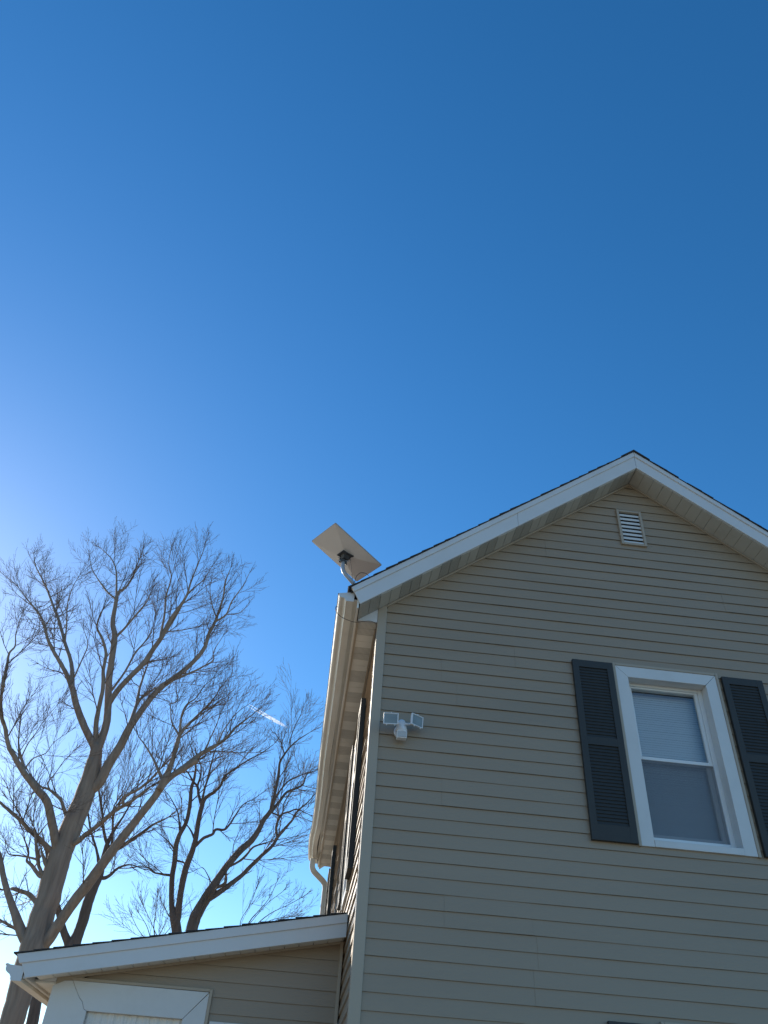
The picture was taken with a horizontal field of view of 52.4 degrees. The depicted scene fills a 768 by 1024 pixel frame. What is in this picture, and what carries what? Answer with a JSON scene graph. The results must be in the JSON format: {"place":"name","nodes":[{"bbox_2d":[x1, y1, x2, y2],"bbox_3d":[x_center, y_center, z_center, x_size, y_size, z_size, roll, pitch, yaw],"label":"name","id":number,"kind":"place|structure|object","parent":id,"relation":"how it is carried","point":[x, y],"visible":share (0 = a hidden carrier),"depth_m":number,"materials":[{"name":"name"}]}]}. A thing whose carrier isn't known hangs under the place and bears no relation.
{"place":"outdoors","nodes":[
{"label":"outdoors","id":0,"kind":"place"},
{"bbox_2d":[0,0,767,1023],"label":"sky","id":1,"kind":"structure","parent":0,"point":[401,275],"materials":[{"name":"blue"}]},
{"bbox_3d":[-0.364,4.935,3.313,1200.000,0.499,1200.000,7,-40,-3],"label":"ground","id":2,"kind":"structure","parent":0,"visible":0},
{"bbox_2d":[26,735,190,1023],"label":"bare tree","id":3,"kind":"object","parent":2,"relation":"on","point":[76,937],"visible":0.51,"depth_m":21.16,"materials":[{"name":"brown plant"}]},
{"bbox_2d":[0,519,278,1023],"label":"bare tree","id":4,"kind":"object","parent":2,"relation":"on","point":[42,929],"visible":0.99,"depth_m":16.75,"materials":[{"name":"grey plant"}]},
{"bbox_2d":[96,873,205,936],"bbox_3d":[-5.071,10.254,14.695,2.003,6.295,1.417,-19,-46,25],"label":"bare tree","id":5,"kind":"object","parent":2,"relation":"on","point":[156,910],"visible":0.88,"depth_m":16.14,"materials":[{"name":"brown plant"}]},
{"bbox_2d":[109,711,294,932],"bbox_3d":[-4.760,9.938,18.190,4.527,11.344,3.091,7,-40,-3],"label":"bare tree","id":6,"kind":"object","parent":2,"relation":"on","point":[176,925],"visible":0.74,"depth_m":19.96,"materials":[{"name":"brown plant"}]},
{"bbox_2d":[142,657,324,931],"bbox_3d":[-3.294,9.098,17.610,4.835,12.054,2.549,20,-43,-18],"label":"bare tree","id":7,"kind":"object","parent":2,"relation":"on","point":[210,893],"visible":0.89,"depth_m":19.30,"materials":[{"name":"brown plant"}]},
{"bbox_2d":[240,856,321,923],"bbox_3d":[-2.218,9.934,14.461,1.736,6.809,1.322,-11,-43,17],"label":"bare tree","id":8,"kind":"object","parent":2,"relation":"on","point":[282,917],"visible":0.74,"depth_m":15.97,"materials":[{"name":"brown plant"}]},
{"bbox_2d":[6,450,767,1023],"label":"house","id":9,"kind":"structure","parent":2,"relation":"on","point":[562,814],"depth_m":5.97,"materials":[{"name":"plastic"}]},
{"bbox_2d":[312,523,381,583],"bbox_3d":[-0.358,0.544,7.141,0.566,0.646,0.401,30,-47,-27],"label":"satellite dish","id":10,"kind":"object","parent":9,"relation":"on","point":[345,551],"visible":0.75,"depth_m":7.22,"materials":[{"name":"white plastic"}]},
{"bbox_2d":[340,743,356,911],"bbox_3d":[-0.245,2.724,7.076,0.116,1.497,0.686,7,-40,-3],"label":"window","id":11,"kind":"structure","parent":9,"relation":"in","point":[346,886],"depth_m":6.95,"materials":[{"name":"white plastic"}]},
{"bbox_2d":[335,606,376,873],"bbox_3d":[-0.295,1.639,6.082,0.373,2.163,0.062,11,-41,-8],"label":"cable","id":12,"kind":"object","parent":9,"relation":"attached to","point":[367,735],"visible":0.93,"depth_m":6.08,"materials":[{"name":"plastic"}]},
{"bbox_2d":[383,712,422,740],"bbox_3d":[0.145,1.656,6.030,0.317,0.194,0.166,7,-40,-3],"label":"security light","id":13,"kind":"object","parent":9,"relation":"attached to","point":[400,729],"visible":1,"depth_m":6.00,"materials":[{"name":"white plastic"}]},
{"bbox_2d":[660,1022,682,1023],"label":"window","id":14,"kind":"structure","parent":9,"relation":"in","point":[660,1022],"depth_m":5.00,"materials":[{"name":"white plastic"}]},
{"bbox_2d":[612,662,761,858],"bbox_3d":[2.351,2.015,6.303,1.278,1.914,0.268,7,-40,-3],"label":"window","id":15,"kind":"structure","parent":9,"relation":"in","point":[688,791],"depth_m":6.25,"materials":[{"name":"white plastic"}]}
]}

